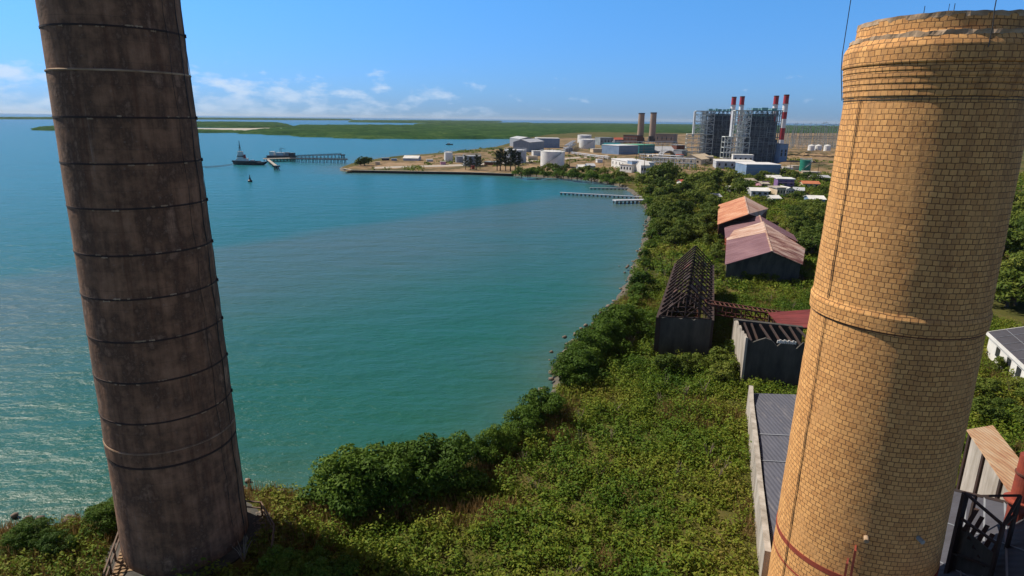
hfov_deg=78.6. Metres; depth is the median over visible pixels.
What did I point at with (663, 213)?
broad tree
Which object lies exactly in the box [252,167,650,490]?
shore bank
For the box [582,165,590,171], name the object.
broad tree
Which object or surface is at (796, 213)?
broad tree
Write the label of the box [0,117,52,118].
mangrove island
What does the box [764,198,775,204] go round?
broad tree
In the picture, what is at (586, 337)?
mangrove tree
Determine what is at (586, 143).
storage tank
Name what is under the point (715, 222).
broad tree
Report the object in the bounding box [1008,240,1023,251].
broad tree
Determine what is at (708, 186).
broad tree
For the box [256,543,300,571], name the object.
leafy bush
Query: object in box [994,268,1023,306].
broad tree
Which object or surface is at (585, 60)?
sky
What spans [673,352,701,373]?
broad tree
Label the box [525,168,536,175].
mangrove tree
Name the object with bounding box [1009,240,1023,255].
broad tree
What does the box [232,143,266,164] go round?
tugboat
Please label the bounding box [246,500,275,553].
wooden railing
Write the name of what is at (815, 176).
broad tree
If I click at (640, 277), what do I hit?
mangrove tree
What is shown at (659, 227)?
broad tree
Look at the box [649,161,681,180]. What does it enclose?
broad tree
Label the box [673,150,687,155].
yard store
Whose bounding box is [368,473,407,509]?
mangrove tree
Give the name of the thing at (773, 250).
warehouse
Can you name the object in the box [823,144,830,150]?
storage tank
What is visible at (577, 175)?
mangrove tree
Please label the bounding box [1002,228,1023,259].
broad tree
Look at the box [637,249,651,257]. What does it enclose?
mangrove tree
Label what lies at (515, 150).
casuarina tree
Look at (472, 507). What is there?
bushes
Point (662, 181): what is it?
broad tree
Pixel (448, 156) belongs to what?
storage tank
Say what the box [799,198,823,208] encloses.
broad tree
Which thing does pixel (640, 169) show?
office block
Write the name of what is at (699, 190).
broad tree
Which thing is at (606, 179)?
mangrove tree
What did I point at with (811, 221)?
broad tree
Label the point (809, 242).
broad tree
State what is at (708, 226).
broad tree
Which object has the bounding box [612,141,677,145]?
pipe rack
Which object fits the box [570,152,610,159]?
pipe rack
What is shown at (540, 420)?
mangrove tree
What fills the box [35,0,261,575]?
concrete chimney
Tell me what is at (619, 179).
mangrove tree
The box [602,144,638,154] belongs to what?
sheet hall
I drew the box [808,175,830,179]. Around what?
town house
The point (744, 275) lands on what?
broad tree
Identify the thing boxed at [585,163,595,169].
shore shed
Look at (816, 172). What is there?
town house
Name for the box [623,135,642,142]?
plant block
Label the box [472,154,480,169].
casuarina tree
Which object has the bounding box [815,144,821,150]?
storage tank
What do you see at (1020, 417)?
broad tree
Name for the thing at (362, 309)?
sea
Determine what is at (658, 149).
sheet hall
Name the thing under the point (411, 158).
canopy shed
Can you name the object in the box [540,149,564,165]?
storage tank
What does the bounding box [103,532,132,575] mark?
wooden steps
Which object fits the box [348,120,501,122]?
mangrove island
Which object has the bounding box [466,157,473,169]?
casuarina tree
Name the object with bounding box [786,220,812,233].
broad tree
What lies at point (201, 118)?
mangrove island
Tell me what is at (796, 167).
yard store
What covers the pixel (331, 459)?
mangrove tree
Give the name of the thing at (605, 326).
mangrove tree
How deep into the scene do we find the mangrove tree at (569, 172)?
313.12 m
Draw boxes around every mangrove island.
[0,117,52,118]
[31,126,54,130]
[196,121,291,127]
[198,117,351,119]
[198,129,247,132]
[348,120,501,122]
[414,122,528,124]
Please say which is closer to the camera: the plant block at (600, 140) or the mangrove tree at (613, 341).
the mangrove tree at (613, 341)
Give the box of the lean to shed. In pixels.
[768,309,809,327]
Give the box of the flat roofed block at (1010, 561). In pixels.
[937,489,1023,575]
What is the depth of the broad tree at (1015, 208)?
172.11 m
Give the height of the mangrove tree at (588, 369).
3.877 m
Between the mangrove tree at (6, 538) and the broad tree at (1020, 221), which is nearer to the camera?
the mangrove tree at (6, 538)
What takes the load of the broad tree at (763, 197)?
on the ground at (1012, 312)
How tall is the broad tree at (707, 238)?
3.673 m
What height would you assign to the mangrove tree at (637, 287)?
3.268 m
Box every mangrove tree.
[0,516,53,553]
[0,529,35,556]
[24,527,65,552]
[33,528,78,562]
[77,502,116,538]
[82,496,116,534]
[296,451,388,519]
[310,440,407,517]
[323,455,403,512]
[360,440,449,507]
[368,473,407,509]
[379,450,447,505]
[387,432,469,490]
[429,430,488,491]
[472,434,499,464]
[475,423,517,458]
[490,425,521,446]
[501,404,546,441]
[514,166,528,177]
[517,386,564,417]
[519,168,534,177]
[522,412,545,426]
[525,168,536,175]
[539,170,548,176]
[542,392,567,414]
[549,348,611,383]
[550,167,560,177]
[551,171,562,177]
[552,349,601,378]
[560,364,581,387]
[563,328,613,359]
[567,170,574,179]
[568,341,604,364]
[570,172,583,180]
[580,317,632,351]
[582,170,595,180]
[583,172,597,182]
[591,303,654,335]
[594,332,618,351]
[598,173,613,182]
[602,177,612,184]
[611,320,630,343]
[613,175,626,185]
[625,272,658,288]
[625,304,646,316]
[627,294,645,306]
[628,282,650,298]
[636,257,651,267]
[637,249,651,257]
[640,197,653,206]
[642,229,657,238]
[643,206,657,215]
[644,239,656,249]
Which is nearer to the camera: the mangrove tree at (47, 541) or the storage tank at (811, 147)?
the mangrove tree at (47, 541)
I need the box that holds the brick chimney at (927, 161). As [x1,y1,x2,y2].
[768,0,1023,575]
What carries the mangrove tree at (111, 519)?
on the ground at (1012, 312)
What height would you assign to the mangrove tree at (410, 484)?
4.111 m
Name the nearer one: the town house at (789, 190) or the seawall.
the town house at (789, 190)
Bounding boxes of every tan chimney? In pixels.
[637,113,644,140]
[648,112,656,140]
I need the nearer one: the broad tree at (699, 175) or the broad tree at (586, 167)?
the broad tree at (699, 175)
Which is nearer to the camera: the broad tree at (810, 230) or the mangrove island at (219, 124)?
the broad tree at (810, 230)
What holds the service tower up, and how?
on the dirt yard at (681, 138)
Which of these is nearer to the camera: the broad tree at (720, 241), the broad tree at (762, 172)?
the broad tree at (720, 241)
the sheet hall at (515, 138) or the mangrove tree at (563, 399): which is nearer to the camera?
the mangrove tree at (563, 399)
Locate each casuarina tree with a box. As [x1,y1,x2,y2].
[461,155,468,169]
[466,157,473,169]
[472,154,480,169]
[491,150,502,170]
[494,148,506,170]
[501,150,509,170]
[503,147,516,170]
[511,149,519,169]
[514,152,523,168]
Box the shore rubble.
[4,193,648,538]
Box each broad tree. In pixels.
[354,158,364,164]
[357,156,373,165]
[542,163,553,170]
[550,163,562,168]
[561,163,569,171]
[577,167,584,171]
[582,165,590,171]
[590,167,602,173]
[597,167,610,174]
[615,170,627,177]
[635,174,645,181]
[642,184,656,194]
[644,165,664,181]
[644,178,652,184]
[647,201,668,215]
[648,221,670,234]
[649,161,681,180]
[652,177,665,187]
[652,187,669,195]
[652,353,681,372]
[653,219,672,225]
[654,195,667,202]
[654,217,673,230]
[656,176,674,187]
[656,208,675,220]
[658,196,672,205]
[661,183,681,193]
[661,192,679,199]
[661,206,683,214]
[661,227,686,245]
[664,211,676,220]
[667,172,686,181]
[667,197,678,205]
[669,199,696,212]
[670,219,694,238]
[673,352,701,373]
[674,214,695,225]
[675,180,695,193]
[676,182,689,191]
[680,193,691,201]
[683,220,699,237]
[684,217,706,231]
[685,177,698,182]
[686,189,703,196]
[686,190,706,203]
[688,225,707,237]
[690,352,710,369]
[693,212,710,217]
[695,172,710,180]
[696,202,714,213]
[696,233,713,244]
[697,217,713,231]
[698,177,708,182]
[698,191,719,200]
[701,182,714,191]
[701,214,715,226]
[703,346,736,367]
[704,203,714,209]
[704,207,717,218]
[705,361,735,382]
[706,196,722,204]
[706,205,719,219]
[706,219,717,228]
[707,173,720,181]
[708,243,725,258]
[708,264,725,276]
[709,180,720,189]
[710,167,727,182]
[715,239,725,249]
[718,339,734,358]
[719,176,730,184]
[720,359,740,370]
[722,170,742,182]
[732,177,744,183]
[734,184,746,193]
[740,181,751,187]
[740,271,749,279]
[746,274,757,280]
[753,173,764,180]
[755,273,769,280]
[756,195,767,200]
[759,170,770,176]
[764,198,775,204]
[771,273,779,278]
[778,215,802,231]
[779,167,788,174]
[782,210,808,220]
[785,205,809,215]
[786,169,796,175]
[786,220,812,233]
[789,191,802,198]
[791,190,806,199]
[792,172,805,176]
[792,219,816,231]
[793,225,814,238]
[797,233,821,254]
[798,228,821,246]
[799,171,814,179]
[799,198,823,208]
[799,265,809,277]
[804,207,824,222]
[806,203,826,216]
[808,174,822,181]
[817,184,828,190]
[819,188,828,196]
[970,395,1010,423]
[975,376,1008,397]
[987,356,1008,371]
[991,396,1019,406]
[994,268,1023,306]
[998,271,1023,305]
[1000,257,1023,271]
[1001,376,1023,389]
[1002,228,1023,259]
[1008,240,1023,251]
[1009,214,1019,228]
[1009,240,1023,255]
[1010,253,1023,266]
[1010,405,1023,427]
[1011,201,1023,214]
[1011,212,1023,231]
[1013,194,1023,207]
[1013,217,1023,232]
[1013,380,1023,397]
[1015,191,1023,199]
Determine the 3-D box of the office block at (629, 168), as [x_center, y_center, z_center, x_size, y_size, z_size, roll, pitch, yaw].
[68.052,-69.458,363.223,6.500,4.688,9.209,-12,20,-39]
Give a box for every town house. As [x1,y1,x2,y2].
[746,187,769,196]
[755,181,769,186]
[764,175,781,178]
[767,195,781,199]
[768,186,786,195]
[773,177,795,186]
[781,185,794,193]
[793,187,804,192]
[799,181,820,187]
[802,171,820,173]
[803,195,826,201]
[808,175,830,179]
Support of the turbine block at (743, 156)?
on the dirt yard at (681, 138)
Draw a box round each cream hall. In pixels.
[681,153,713,164]
[705,155,713,163]
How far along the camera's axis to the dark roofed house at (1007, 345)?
77.29 m
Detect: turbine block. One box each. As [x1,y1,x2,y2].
[713,159,754,168]
[731,154,753,160]
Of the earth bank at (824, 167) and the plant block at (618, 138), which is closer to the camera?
the earth bank at (824, 167)
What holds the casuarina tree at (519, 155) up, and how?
on the dirt yard at (681, 138)
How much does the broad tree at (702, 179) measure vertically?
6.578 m
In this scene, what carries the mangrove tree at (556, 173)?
on the ground at (1012, 312)
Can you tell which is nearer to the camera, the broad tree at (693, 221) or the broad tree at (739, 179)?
the broad tree at (693, 221)
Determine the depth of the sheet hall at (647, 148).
574.14 m
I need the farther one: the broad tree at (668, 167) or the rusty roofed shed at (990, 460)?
the broad tree at (668, 167)
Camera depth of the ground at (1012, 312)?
49.52 m
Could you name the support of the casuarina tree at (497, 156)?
on the dirt yard at (681, 138)
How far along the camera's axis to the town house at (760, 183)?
291.85 m
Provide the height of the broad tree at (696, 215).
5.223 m
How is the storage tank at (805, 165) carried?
on the dirt yard at (681, 138)
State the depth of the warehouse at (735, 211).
167.99 m
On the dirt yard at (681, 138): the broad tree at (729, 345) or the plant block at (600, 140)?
the plant block at (600, 140)
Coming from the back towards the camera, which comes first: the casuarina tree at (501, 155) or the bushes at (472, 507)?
the casuarina tree at (501, 155)
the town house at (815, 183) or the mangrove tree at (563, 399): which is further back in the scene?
the town house at (815, 183)
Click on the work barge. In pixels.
(278, 154)
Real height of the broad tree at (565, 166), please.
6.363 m
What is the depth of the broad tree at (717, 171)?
303.93 m
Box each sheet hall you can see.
[510,136,532,146]
[513,138,543,151]
[535,137,559,147]
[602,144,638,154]
[627,144,654,153]
[654,146,673,152]
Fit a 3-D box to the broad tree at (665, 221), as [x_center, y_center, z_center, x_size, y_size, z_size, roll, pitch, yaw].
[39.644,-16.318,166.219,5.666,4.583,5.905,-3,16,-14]
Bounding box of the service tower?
[773,143,788,163]
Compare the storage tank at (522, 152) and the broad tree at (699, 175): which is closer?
the broad tree at (699, 175)
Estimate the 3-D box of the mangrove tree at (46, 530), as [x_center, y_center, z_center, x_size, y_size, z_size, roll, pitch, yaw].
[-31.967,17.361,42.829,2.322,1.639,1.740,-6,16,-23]
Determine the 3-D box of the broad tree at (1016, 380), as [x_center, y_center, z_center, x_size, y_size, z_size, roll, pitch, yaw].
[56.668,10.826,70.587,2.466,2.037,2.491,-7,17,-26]
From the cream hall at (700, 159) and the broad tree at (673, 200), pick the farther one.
the cream hall at (700, 159)
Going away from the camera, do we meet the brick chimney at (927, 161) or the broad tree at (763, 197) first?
the brick chimney at (927, 161)
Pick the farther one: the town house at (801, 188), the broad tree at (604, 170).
the broad tree at (604, 170)
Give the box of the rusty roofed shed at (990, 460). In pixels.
[956,425,1018,499]
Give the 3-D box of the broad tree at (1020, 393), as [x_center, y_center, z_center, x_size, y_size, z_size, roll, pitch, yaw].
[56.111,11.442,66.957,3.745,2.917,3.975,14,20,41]
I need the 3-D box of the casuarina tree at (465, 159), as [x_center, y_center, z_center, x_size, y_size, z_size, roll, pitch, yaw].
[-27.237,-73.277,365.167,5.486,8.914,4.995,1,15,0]
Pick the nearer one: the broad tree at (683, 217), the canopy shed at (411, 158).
the broad tree at (683, 217)
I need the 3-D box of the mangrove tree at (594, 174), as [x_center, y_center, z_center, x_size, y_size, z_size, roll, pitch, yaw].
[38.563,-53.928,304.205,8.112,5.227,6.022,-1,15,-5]
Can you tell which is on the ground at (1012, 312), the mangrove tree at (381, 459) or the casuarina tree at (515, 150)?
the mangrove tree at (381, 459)
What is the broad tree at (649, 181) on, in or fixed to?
on the ground at (1012, 312)
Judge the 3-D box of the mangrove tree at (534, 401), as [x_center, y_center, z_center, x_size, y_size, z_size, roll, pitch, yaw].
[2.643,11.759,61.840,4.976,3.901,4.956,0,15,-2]
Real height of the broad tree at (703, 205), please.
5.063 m
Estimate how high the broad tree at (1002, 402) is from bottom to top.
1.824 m
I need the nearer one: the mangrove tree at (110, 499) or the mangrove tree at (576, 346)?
the mangrove tree at (110, 499)
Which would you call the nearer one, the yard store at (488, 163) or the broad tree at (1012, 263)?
the broad tree at (1012, 263)
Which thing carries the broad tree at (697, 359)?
on the ground at (1012, 312)
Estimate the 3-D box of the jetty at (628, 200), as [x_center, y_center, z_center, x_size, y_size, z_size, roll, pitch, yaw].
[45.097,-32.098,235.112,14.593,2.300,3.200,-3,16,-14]
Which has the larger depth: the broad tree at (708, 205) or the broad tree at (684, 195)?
the broad tree at (684, 195)
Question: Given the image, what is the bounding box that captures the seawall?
[342,168,512,175]
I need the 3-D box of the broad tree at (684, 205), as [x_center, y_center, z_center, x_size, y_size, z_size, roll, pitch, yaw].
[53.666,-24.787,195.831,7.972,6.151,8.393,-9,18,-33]
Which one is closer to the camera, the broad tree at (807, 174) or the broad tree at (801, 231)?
the broad tree at (801, 231)
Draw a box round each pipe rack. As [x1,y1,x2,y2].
[564,140,575,153]
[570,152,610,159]
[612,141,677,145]
[639,154,680,161]
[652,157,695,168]
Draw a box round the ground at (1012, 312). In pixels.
[0,132,1023,575]
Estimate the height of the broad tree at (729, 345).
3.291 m
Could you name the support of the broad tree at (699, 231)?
on the ground at (1012, 312)
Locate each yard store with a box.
[484,161,498,164]
[526,156,537,159]
[563,147,572,151]
[590,148,601,152]
[672,145,684,149]
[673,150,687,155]
[787,165,798,169]
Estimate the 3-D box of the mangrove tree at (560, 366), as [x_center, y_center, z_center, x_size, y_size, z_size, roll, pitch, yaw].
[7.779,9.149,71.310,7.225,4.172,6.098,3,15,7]
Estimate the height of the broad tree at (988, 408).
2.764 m
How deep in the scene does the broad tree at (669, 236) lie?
148.59 m
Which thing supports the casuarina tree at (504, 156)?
on the dirt yard at (681, 138)
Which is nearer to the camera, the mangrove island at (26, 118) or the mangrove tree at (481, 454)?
the mangrove tree at (481, 454)
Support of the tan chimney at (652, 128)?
on the dirt yard at (681, 138)
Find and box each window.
[995,347,999,356]
[1006,356,1010,367]
[1015,366,1020,375]
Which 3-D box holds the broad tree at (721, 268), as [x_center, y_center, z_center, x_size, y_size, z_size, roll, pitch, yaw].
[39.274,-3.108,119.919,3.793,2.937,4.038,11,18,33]
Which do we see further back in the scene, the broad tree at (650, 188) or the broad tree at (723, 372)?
the broad tree at (650, 188)
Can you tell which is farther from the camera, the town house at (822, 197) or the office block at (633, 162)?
the office block at (633, 162)
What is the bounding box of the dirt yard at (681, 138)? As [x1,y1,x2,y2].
[345,133,837,178]
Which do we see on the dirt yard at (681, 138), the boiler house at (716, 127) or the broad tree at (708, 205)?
the boiler house at (716, 127)
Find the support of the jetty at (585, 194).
in the sea
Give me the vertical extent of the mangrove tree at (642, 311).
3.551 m
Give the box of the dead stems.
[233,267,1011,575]
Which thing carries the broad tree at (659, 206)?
on the ground at (1012, 312)
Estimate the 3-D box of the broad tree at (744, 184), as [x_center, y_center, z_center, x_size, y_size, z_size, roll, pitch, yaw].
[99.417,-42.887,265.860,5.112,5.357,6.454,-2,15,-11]
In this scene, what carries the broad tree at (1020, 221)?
on the ground at (1012, 312)
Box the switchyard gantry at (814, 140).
[786,136,834,147]
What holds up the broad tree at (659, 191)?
on the ground at (1012, 312)
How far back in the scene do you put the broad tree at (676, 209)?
182.68 m
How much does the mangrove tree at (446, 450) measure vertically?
4.752 m
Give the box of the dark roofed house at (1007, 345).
[986,326,1023,377]
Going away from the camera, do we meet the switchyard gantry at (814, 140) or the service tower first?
the service tower
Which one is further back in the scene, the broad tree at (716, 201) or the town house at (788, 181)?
the town house at (788, 181)
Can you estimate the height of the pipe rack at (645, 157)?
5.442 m
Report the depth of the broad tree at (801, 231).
149.20 m
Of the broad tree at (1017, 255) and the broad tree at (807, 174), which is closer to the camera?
the broad tree at (1017, 255)
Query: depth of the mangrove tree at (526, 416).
57.79 m
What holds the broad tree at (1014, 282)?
on the ground at (1012, 312)
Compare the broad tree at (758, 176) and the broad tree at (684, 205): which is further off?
the broad tree at (758, 176)
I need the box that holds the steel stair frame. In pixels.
[943,492,1022,575]
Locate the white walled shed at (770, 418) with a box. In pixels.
[746,385,796,575]
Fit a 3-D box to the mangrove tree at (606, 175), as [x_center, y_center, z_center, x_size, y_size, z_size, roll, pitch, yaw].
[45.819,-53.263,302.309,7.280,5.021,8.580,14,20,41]
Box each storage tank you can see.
[444,150,452,161]
[455,155,462,162]
[463,153,480,165]
[504,148,526,162]
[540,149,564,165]
[577,134,591,142]
[579,138,594,148]
[799,158,812,171]
[808,144,814,150]
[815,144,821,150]
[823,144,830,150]
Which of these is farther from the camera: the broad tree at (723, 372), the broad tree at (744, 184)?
the broad tree at (744, 184)
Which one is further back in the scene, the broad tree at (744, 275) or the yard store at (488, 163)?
the yard store at (488, 163)
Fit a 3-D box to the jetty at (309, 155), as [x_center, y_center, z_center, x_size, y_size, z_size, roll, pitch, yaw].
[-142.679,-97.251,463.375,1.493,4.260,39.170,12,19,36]
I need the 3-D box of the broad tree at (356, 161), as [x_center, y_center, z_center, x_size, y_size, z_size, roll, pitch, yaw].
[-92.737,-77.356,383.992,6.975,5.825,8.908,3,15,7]
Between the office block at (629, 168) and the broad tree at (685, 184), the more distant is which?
the office block at (629, 168)
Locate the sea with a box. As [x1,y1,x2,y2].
[0,113,839,526]
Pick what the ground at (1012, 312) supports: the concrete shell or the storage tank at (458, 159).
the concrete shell
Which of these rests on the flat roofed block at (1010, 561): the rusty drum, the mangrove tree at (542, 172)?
the rusty drum
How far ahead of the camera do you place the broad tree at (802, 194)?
238.16 m
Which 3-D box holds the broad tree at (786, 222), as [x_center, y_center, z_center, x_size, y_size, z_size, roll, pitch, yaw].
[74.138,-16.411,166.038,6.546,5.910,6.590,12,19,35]
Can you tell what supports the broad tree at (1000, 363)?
on the ground at (1012, 312)
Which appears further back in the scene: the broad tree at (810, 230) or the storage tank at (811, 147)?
the storage tank at (811, 147)
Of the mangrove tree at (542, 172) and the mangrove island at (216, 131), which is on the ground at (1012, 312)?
the mangrove tree at (542, 172)
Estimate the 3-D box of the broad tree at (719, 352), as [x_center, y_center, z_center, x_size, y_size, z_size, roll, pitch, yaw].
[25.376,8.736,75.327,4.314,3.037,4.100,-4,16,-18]
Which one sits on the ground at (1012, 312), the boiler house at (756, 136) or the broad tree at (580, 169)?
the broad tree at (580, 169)
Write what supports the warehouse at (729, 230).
on the ground at (1012, 312)
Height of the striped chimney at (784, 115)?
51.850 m
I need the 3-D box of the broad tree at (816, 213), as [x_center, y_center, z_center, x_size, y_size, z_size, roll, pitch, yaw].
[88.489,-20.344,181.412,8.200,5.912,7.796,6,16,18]
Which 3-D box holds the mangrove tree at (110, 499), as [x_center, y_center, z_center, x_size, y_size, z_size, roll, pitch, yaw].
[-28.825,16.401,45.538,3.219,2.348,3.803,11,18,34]
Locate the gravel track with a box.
[375,155,607,167]
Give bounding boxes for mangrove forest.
[233,123,838,138]
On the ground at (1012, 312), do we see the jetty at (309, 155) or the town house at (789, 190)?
the town house at (789, 190)
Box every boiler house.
[685,108,736,156]
[720,108,783,162]
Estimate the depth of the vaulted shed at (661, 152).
497.90 m
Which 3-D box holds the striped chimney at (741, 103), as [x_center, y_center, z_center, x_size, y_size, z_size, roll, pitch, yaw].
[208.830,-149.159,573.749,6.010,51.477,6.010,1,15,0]
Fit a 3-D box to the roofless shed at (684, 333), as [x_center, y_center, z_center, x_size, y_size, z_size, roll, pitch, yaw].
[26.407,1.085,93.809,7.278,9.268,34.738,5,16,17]
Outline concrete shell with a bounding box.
[730,318,805,386]
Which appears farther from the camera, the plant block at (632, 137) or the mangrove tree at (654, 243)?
the plant block at (632, 137)
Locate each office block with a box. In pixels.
[611,158,654,167]
[620,164,635,172]
[627,160,638,164]
[636,161,649,173]
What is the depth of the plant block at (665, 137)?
839.14 m
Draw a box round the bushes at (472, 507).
[0,289,1023,575]
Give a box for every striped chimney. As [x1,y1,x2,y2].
[730,97,736,153]
[735,96,744,150]
[772,96,778,120]
[778,94,789,143]
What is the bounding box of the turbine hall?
[735,162,780,175]
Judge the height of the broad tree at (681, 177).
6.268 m
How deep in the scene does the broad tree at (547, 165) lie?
353.72 m
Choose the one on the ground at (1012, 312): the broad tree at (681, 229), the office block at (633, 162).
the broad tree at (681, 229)
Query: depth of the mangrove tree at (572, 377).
69.21 m
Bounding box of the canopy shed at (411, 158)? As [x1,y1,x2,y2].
[403,155,421,160]
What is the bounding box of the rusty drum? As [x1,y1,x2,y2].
[1003,452,1023,525]
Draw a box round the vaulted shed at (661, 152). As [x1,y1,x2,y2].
[658,149,675,156]
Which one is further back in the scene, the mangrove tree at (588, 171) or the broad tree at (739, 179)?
the mangrove tree at (588, 171)
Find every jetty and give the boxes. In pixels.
[263,157,293,161]
[289,157,347,162]
[296,153,339,157]
[560,192,641,197]
[590,187,627,189]
[612,199,642,203]
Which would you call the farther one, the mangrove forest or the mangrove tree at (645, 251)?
the mangrove forest
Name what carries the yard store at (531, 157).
on the dirt yard at (681, 138)
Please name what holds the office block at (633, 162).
on the dirt yard at (681, 138)
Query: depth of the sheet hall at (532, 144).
575.27 m
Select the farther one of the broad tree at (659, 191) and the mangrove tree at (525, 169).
the mangrove tree at (525, 169)
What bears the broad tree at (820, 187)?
on the ground at (1012, 312)
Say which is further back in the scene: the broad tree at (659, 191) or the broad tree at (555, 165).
the broad tree at (555, 165)
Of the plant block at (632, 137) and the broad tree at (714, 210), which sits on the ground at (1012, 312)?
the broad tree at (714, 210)
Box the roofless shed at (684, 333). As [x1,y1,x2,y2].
[653,245,713,357]
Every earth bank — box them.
[778,160,832,170]
[787,150,834,158]
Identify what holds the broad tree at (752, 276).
on the ground at (1012, 312)
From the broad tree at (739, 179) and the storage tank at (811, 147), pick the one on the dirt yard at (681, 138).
the storage tank at (811, 147)
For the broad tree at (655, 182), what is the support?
on the ground at (1012, 312)
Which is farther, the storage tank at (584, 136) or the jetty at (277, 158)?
the storage tank at (584, 136)
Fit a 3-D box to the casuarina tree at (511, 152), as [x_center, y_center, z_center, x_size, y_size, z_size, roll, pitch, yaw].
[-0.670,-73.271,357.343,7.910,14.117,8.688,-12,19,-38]
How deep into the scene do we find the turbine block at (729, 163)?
398.08 m
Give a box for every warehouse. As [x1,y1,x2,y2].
[717,196,767,238]
[724,215,797,250]
[725,222,804,282]
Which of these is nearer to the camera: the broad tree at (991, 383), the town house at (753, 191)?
the broad tree at (991, 383)
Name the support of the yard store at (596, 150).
on the dirt yard at (681, 138)
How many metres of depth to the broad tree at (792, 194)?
239.82 m
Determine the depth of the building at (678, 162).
393.76 m
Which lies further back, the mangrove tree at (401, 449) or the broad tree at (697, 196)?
the broad tree at (697, 196)
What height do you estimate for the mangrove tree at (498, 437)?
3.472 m
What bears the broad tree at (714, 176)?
on the ground at (1012, 312)
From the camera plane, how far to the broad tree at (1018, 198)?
199.10 m
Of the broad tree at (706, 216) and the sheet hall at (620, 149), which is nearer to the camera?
the broad tree at (706, 216)
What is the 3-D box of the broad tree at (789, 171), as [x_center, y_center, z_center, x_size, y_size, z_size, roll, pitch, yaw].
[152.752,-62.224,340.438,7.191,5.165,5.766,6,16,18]
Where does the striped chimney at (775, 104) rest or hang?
on the dirt yard at (681, 138)
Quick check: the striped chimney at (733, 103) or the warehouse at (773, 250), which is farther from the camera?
the striped chimney at (733, 103)
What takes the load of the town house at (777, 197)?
on the ground at (1012, 312)
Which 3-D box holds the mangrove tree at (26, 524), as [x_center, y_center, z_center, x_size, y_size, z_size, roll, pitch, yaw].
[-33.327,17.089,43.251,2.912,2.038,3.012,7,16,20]
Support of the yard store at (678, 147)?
on the dirt yard at (681, 138)
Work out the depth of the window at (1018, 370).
71.93 m
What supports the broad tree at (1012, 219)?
on the ground at (1012, 312)
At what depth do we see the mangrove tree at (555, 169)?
325.36 m
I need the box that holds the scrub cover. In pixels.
[0,147,1023,575]
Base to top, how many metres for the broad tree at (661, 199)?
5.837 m
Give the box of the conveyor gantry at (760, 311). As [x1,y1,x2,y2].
[705,299,806,328]
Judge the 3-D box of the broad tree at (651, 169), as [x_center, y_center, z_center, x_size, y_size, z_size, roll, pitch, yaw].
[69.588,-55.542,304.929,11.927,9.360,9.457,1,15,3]
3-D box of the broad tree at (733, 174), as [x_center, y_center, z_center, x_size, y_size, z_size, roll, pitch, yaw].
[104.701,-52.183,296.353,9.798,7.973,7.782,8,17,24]
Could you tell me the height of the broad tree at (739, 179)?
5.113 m
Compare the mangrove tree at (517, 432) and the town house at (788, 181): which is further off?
the town house at (788, 181)
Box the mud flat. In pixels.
[198,128,260,129]
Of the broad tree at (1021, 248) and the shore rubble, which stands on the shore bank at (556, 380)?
the shore rubble
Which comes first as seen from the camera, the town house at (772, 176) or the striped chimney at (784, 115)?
the town house at (772, 176)
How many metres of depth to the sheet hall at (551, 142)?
657.89 m
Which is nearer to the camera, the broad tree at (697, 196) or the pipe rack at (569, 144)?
the broad tree at (697, 196)
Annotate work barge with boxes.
[266,148,295,159]
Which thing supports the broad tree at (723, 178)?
on the ground at (1012, 312)
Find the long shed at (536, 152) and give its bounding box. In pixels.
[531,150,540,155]
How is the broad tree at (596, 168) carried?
on the ground at (1012, 312)
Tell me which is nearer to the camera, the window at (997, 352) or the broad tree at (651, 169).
the window at (997, 352)
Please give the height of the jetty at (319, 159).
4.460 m
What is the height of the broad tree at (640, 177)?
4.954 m
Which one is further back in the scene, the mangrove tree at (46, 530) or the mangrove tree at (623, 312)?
the mangrove tree at (623, 312)
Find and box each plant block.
[595,137,613,144]
[613,137,622,142]
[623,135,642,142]
[655,134,677,142]
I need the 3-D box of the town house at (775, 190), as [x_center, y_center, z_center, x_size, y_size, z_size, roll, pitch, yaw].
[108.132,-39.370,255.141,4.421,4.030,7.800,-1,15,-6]
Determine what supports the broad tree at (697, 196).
on the ground at (1012, 312)
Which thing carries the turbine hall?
on the dirt yard at (681, 138)
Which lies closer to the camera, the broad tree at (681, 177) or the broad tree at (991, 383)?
the broad tree at (991, 383)
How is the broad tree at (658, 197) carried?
on the ground at (1012, 312)
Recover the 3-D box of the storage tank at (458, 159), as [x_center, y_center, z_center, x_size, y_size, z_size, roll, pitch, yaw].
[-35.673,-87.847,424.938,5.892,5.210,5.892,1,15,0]
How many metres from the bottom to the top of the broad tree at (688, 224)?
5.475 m
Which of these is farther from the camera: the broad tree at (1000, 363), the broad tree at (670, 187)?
the broad tree at (670, 187)
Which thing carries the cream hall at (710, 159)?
on the dirt yard at (681, 138)
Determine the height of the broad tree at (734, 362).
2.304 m
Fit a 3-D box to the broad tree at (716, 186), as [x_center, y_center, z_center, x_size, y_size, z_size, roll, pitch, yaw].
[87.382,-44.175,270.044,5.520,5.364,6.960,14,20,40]
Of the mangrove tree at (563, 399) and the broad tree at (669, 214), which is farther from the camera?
the broad tree at (669, 214)
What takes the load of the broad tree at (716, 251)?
on the ground at (1012, 312)
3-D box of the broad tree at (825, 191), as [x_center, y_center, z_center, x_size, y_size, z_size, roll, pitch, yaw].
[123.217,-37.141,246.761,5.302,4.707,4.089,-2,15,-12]
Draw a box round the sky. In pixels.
[0,0,1023,123]

